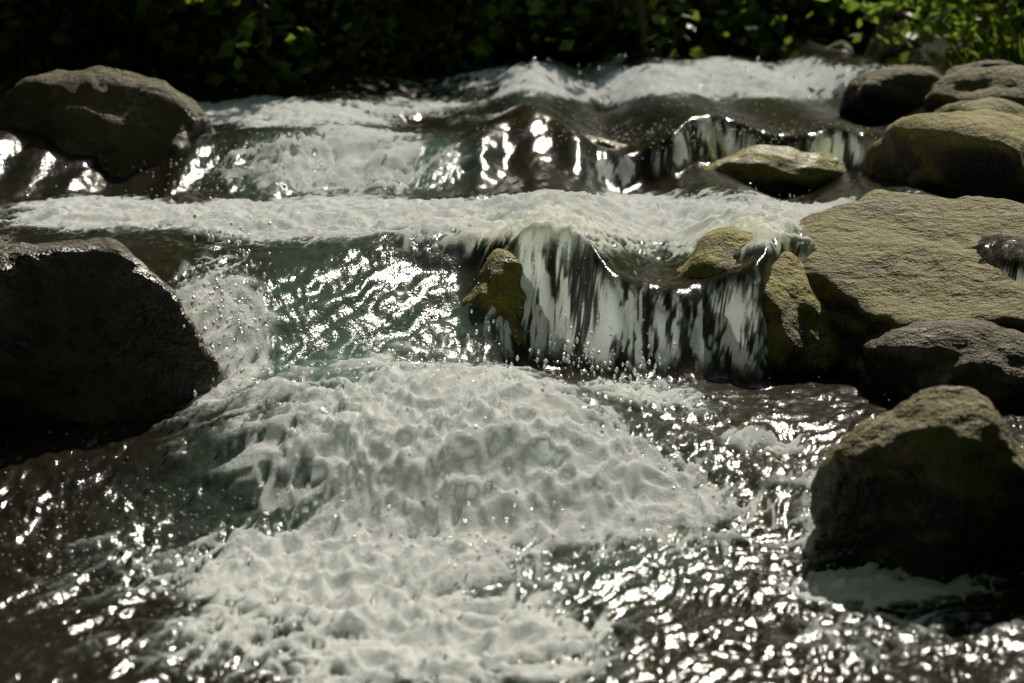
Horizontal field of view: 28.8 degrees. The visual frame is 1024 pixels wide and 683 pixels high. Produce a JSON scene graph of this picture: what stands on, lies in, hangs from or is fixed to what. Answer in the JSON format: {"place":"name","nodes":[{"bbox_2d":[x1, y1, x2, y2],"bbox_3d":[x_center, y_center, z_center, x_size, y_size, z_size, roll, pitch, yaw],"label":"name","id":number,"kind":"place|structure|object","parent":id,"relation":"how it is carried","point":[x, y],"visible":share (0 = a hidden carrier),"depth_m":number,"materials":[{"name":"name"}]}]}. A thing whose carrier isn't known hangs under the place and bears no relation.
{"place":"outdoors","nodes":[
{"label":"outdoors","id":0,"kind":"place"},
{"bbox_2d":[15,11,866,76],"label":"ground","id":1,"kind":"structure","parent":0,"point":[468,56],"depth_m":12.77,"materials":[{"name":"black soil"}]},
{"bbox_2d":[0,1,163,76],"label":"bush","id":2,"kind":"object","parent":1,"relation":"on","point":[59,37],"visible":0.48,"depth_m":11.12,"materials":[{"name":"green plant"}]},
{"bbox_2d":[0,65,216,177],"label":"boulder","id":3,"kind":"object","parent":1,"relation":"on","point":[122,122],"visible":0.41,"depth_m":8.43,"materials":[{"name":"grey stone"}]},
{"bbox_2d":[0,237,228,426],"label":"boulder","id":4,"kind":"object","parent":1,"relation":"on","point":[99,322],"visible":0.65,"depth_m":5.09,"materials":[{"name":"grey stone"}]},
{"bbox_2d":[0,0,350,103],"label":"bush","id":5,"kind":"object","parent":1,"relation":"on","point":[259,72],"visible":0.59,"depth_m":11.60,"materials":[{"name":"green plant"}]},
{"bbox_2d":[0,0,379,73],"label":"bush","id":6,"kind":"object","parent":1,"relation":"on","point":[154,14],"visible":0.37,"depth_m":11.45,"materials":[{"name":"green plant"}]},
{"bbox_2d":[31,0,402,75],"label":"bush","id":7,"kind":"object","parent":1,"relation":"on","point":[92,52],"visible":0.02,"depth_m":12.32,"materials":[{"name":"green plant"}]},
{"bbox_2d":[77,0,359,61],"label":"bush","id":8,"kind":"object","parent":1,"relation":"on","point":[173,16],"visible":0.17,"depth_m":11.80,"materials":[{"name":"green plant"}]},
{"bbox_2d":[190,5,301,57],"bbox_3d":[-2.180,-2.542,13.013,2.032,1.495,1.840,0,10,0],"label":"bush","id":9,"kind":"object","parent":1,"relation":"on","point":[223,9],"visible":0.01,"depth_m":12.69,"materials":[{"name":"green plant"}]},
{"bbox_2d":[186,0,380,62],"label":"bush","id":10,"kind":"object","parent":1,"relation":"on","point":[322,21],"visible":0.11,"depth_m":12.59,"materials":[{"name":"green plant"}]},
{"bbox_2d":[276,0,413,24],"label":"bush","id":11,"kind":"object","parent":1,"relation":"on","point":[382,13],"visible":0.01,"depth_m":12.86,"materials":[{"name":"green plant"}]},
{"bbox_2d":[283,2,423,52],"bbox_3d":[-1.839,-2.541,13.231,2.503,1.633,2.506,4,10,24],"label":"bush","id":12,"kind":"object","parent":1,"relation":"on","point":[418,13],"visible":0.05,"depth_m":12.92,"materials":[{"name":"green plant"}]},
{"bbox_2d":[166,0,563,56],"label":"bush","id":13,"kind":"object","parent":1,"relation":"on","point":[466,9],"depth_m":13.40,"materials":[{"name":"green plant"}]},
{"bbox_2d":[255,0,480,59],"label":"bush","id":14,"kind":"object","parent":1,"relation":"on","point":[405,8],"visible":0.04,"depth_m":13.29,"materials":[{"name":"green plant"}]},
{"bbox_2d":[247,0,494,79],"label":"bush","id":15,"kind":"object","parent":1,"relation":"on","point":[350,54],"visible":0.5,"depth_m":12.50,"materials":[{"name":"green plant"}]},
{"bbox_2d":[303,0,447,61],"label":"bush","id":16,"kind":"object","parent":1,"relation":"on","point":[406,26],"visible":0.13,"depth_m":12.81,"materials":[{"name":"green plant"}]},
{"bbox_2d":[251,0,574,71],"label":"bush","id":17,"kind":"object","parent":1,"relation":"on","point":[485,8],"visible":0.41,"depth_m":12.73,"materials":[{"name":"green plant"}]},
{"bbox_2d":[449,0,511,49],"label":"bush","id":18,"kind":"object","parent":1,"relation":"on","point":[482,18],"visible":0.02,"depth_m":13.86,"materials":[{"name":"green plant"}]},
{"bbox_2d":[462,248,526,344],"bbox_3d":[0.089,-0.002,6.181,0.639,0.591,0.754,-7,12,-37],"label":"rock","id":19,"kind":"object","parent":1,"relation":"on","point":[500,289],"visible":0.16,"depth_m":5.93,"materials":[{"name":"brown stone"}]},
{"bbox_2d":[0,0,1023,89],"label":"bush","id":20,"kind":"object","parent":1,"relation":"on","point":[11,76],"depth_m":11.67,"materials":[{"name":"green plant"}]},
{"bbox_2d":[413,0,687,68],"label":"bush","id":21,"kind":"object","parent":1,"relation":"on","point":[580,42],"visible":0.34,"depth_m":14.04,"materials":[{"name":"green plant"}]},
{"bbox_2d":[454,0,655,36],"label":"bush","id":22,"kind":"object","parent":1,"relation":"on","point":[560,33],"visible":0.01,"depth_m":14.66,"materials":[{"name":"green plant"}]},
{"bbox_2d":[409,0,704,63],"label":"bush","id":23,"kind":"object","parent":1,"relation":"on","point":[499,43],"visible":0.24,"depth_m":13.85,"materials":[{"name":"green plant"}]},
{"bbox_2d":[456,0,674,41],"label":"bush","id":24,"kind":"object","parent":1,"relation":"on","point":[613,8],"visible":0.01,"depth_m":14.65,"materials":[{"name":"green plant"}]},
{"bbox_2d":[444,0,695,64],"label":"bush","id":25,"kind":"object","parent":1,"relation":"on","point":[582,11],"visible":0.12,"depth_m":13.59,"materials":[{"name":"green plant"}]},
{"bbox_2d":[488,0,695,57],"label":"bush","id":26,"kind":"object","parent":1,"relation":"on","point":[631,13],"visible":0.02,"depth_m":14.58,"materials":[{"name":"green plant"}]},
{"bbox_2d":[599,94,610,100],"bbox_3d":[0.700,-1.399,12.024,0.837,0.276,0.500,0,10,0],"label":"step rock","id":27,"kind":"object","parent":1,"relation":"on","point":[608,96],"visible":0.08,"depth_m":11.96,"materials":[{"name":"grey stone"}]},
{"bbox_2d":[585,135,627,147],"bbox_3d":[0.125,-0.712,9.136,1.073,0.543,0.600,0,10,0],"label":"ledge step","id":28,"kind":"object","parent":1,"relation":"on","point":[604,142],"visible":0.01,"depth_m":9.03,"materials":[{"name":"beige stone"}]},
{"bbox_2d":[444,0,792,65],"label":"bush","id":29,"kind":"object","parent":1,"relation":"on","point":[677,35],"visible":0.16,"depth_m":14.60,"materials":[{"name":"green plant"}]},
{"bbox_2d":[592,0,743,58],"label":"bush","id":30,"kind":"object","parent":1,"relation":"on","point":[708,48],"visible":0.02,"depth_m":14.70,"materials":[{"name":"green plant"}]},
{"bbox_2d":[566,0,812,62],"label":"bush","id":31,"kind":"object","parent":1,"relation":"on","point":[744,39],"visible":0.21,"depth_m":14.97,"materials":[{"name":"green plant"}]},
{"bbox_2d":[658,0,795,43],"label":"bush","id":32,"kind":"object","parent":1,"relation":"on","point":[787,7],"depth_m":15.53,"materials":[{"name":"green plant"}]},
{"bbox_2d":[659,0,853,55],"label":"bush","id":33,"kind":"object","parent":1,"relation":"on","point":[823,10],"visible":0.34,"depth_m":15.16,"materials":[{"name":"green plant"}]},
{"bbox_2d":[677,226,844,379],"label":"rocks","id":34,"kind":"object","parent":1,"relation":"on","point":[803,342],"visible":0.2,"depth_m":5.74,"materials":[{"name":"brown stone"}]},
{"bbox_2d":[762,0,817,21],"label":"bush","id":35,"kind":"object","parent":1,"relation":"on","point":[764,1],"visible":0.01,"depth_m":16.90,"materials":[{"name":"green plant"}]},
{"bbox_2d":[762,0,838,35],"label":"bush","id":36,"kind":"object","parent":1,"relation":"on","point":[831,32],"visible":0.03,"depth_m":16.89,"materials":[{"name":"green plant"}]},
{"bbox_2d":[750,0,870,38],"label":"bush","id":37,"kind":"object","parent":1,"relation":"on","point":[855,14],"visible":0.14,"depth_m":16.78,"materials":[{"name":"green plant"}]},
{"bbox_2d":[813,16,857,24],"bbox_3d":[2.946,-2.849,18.110,0.478,0.282,0.393,-5,11,-26],"label":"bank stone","id":38,"kind":"object","parent":1,"relation":"on","point":[840,19],"visible":0.05,"depth_m":17.98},
{"bbox_2d":[792,0,915,34],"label":"bush","id":39,"kind":"object","parent":1,"relation":"on","point":[868,24],"visible":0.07,"depth_m":17.75,"materials":[{"name":"green plant"}]},
{"bbox_2d":[769,0,947,31],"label":"bush","id":40,"kind":"object","parent":1,"relation":"on","point":[810,10],"visible":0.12,"depth_m":17.10,"materials":[{"name":"green plant"}]},
{"bbox_2d":[763,0,969,40],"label":"bush","id":41,"kind":"object","parent":1,"relation":"on","point":[809,34],"visible":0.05,"depth_m":17.87,"materials":[{"name":"green plant"}]},
{"bbox_2d":[839,65,942,122],"bbox_3d":[2.000,-1.233,10.335,0.574,0.402,0.516,0,10,0],"label":"rock","id":42,"kind":"object","parent":1,"relation":"on","point":[882,94],"visible":0.45,"depth_m":10.13,"materials":[{"name":"stone"}]},
{"bbox_2d":[799,189,1023,378],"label":"boulder","id":43,"kind":"object","parent":1,"relation":"on","point":[878,261],"visible":0.43,"depth_m":5.90,"materials":[{"name":"brown stone"}]},
{"bbox_2d":[810,386,1023,583],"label":"boulder","id":44,"kind":"object","parent":1,"relation":"on","point":[928,483],"visible":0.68,"depth_m":4.20,"materials":[{"name":"brown stone"}]},
{"bbox_2d":[820,0,1018,68],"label":"bush","id":45,"kind":"object","parent":1,"relation":"on","point":[886,8],"visible":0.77,"depth_m":13.12,"materials":[{"name":"green plant"}]},
{"bbox_2d":[861,109,1023,203],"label":"rock","id":46,"kind":"object","parent":1,"relation":"on","point":[959,154],"visible":0.52,"depth_m":7.70,"materials":[{"name":"brown stone"}]},
{"bbox_2d":[861,319,1023,410],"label":"rock","id":47,"kind":"object","parent":1,"relation":"on","point":[981,357],"visible":0.48,"depth_m":5.32,"materials":[{"name":"grey stone"}]},
{"bbox_2d":[875,0,1023,15],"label":"bush","id":48,"kind":"object","parent":1,"relation":"on","point":[912,12],"visible":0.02,"depth_m":18.08,"materials":[{"name":"green plant"}]},
{"bbox_2d":[900,0,1023,47],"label":"bush","id":49,"kind":"object","parent":1,"relation":"on","point":[962,32],"visible":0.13,"depth_m":14.05,"materials":[{"name":"green plant"}]},
{"bbox_2d":[924,65,1023,112],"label":"bank stone","id":50,"kind":"object","parent":1,"relation":"on","point":[1006,82],"visible":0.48,"depth_m":9.11,"materials":[{"name":"stone"}]},
{"bbox_2d":[934,60,1015,86],"bbox_3d":[2.301,-1.113,9.528,0.529,0.472,0.476,0,10,0],"label":"rock","id":51,"kind":"object","parent":1,"relation":"on","point":[988,63],"visible":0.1,"depth_m":9.37,"materials":[{"name":"grey stone"}]},
{"bbox_2d":[946,36,1004,60],"bbox_3d":[3.198,-1.792,13.119,0.686,0.442,0.617,0,10,0],"label":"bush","id":52,"kind":"object","parent":1,"relation":"on","point":[954,55],"visible":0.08,"depth_m":13.06,"materials":[{"name":"green plant"}]},
{"bbox_2d":[970,2,981,16],"bbox_3d":[4.494,-2.950,13.028,3.535,2.894,3.774,0,10,0],"label":"bush","id":53,"kind":"object","parent":1,"relation":"on","point":[973,14],"visible":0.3,"depth_m":12.85,"materials":[{"name":"green plant"}]},
{"bbox_2d":[934,97,1023,115],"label":"bank stone","id":54,"kind":"object","parent":1,"relation":"on","point":[999,104],"visible":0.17,"depth_m":8.69,"materials":[{"name":"grey stone"}]},
{"bbox_2d":[936,0,1023,64],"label":"bush","id":55,"kind":"object","parent":1,"relation":"on","point":[976,8],"visible":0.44,"depth_m":12.23,"materials":[{"name":"green plant"}]},
{"bbox_2d":[0,16,1023,682],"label":"water stream","id":56,"kind":"structure","parent":0,"point":[626,220],"depth_m":4.90,"materials":[{"name":"white liquid"}]},
{"bbox_2d":[0,41,1023,680],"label":"water spray","id":57,"kind":"object","parent":56,"relation":"on","point":[386,393],"visible":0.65,"depth_m":5.11,"materials":[{"name":"white liquid"}]},
{"bbox_2d":[828,41,853,53],"bbox_3d":[2.261,-1.948,13.844,0.279,0.283,0.251,0,10,0],"label":"bank rock","id":58,"kind":"object","parent":56,"relation":"on","point":[842,46],"visible":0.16,"depth_m":13.81,"materials":[{"name":"grey stone"}]},
{"bbox_2d":[865,24,924,63],"bbox_3d":[2.809,-2.107,14.603,0.440,0.447,0.396,0,10,0],"label":"bank rock","id":59,"kind":"object","parent":56,"relation":"on","point":[884,51],"visible":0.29,"depth_m":14.44,"materials":[{"name":"grey stone"}]},
{"bbox_2d":[704,145,845,195],"bbox_3d":[1.127,-0.618,8.777,1.159,0.498,0.550,0,10,0],"label":"rock","id":60,"kind":"object","parent":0,"point":[781,170],"visible":0.29,"depth_m":8.53,"materials":[{"name":"brown stone"}]}
]}

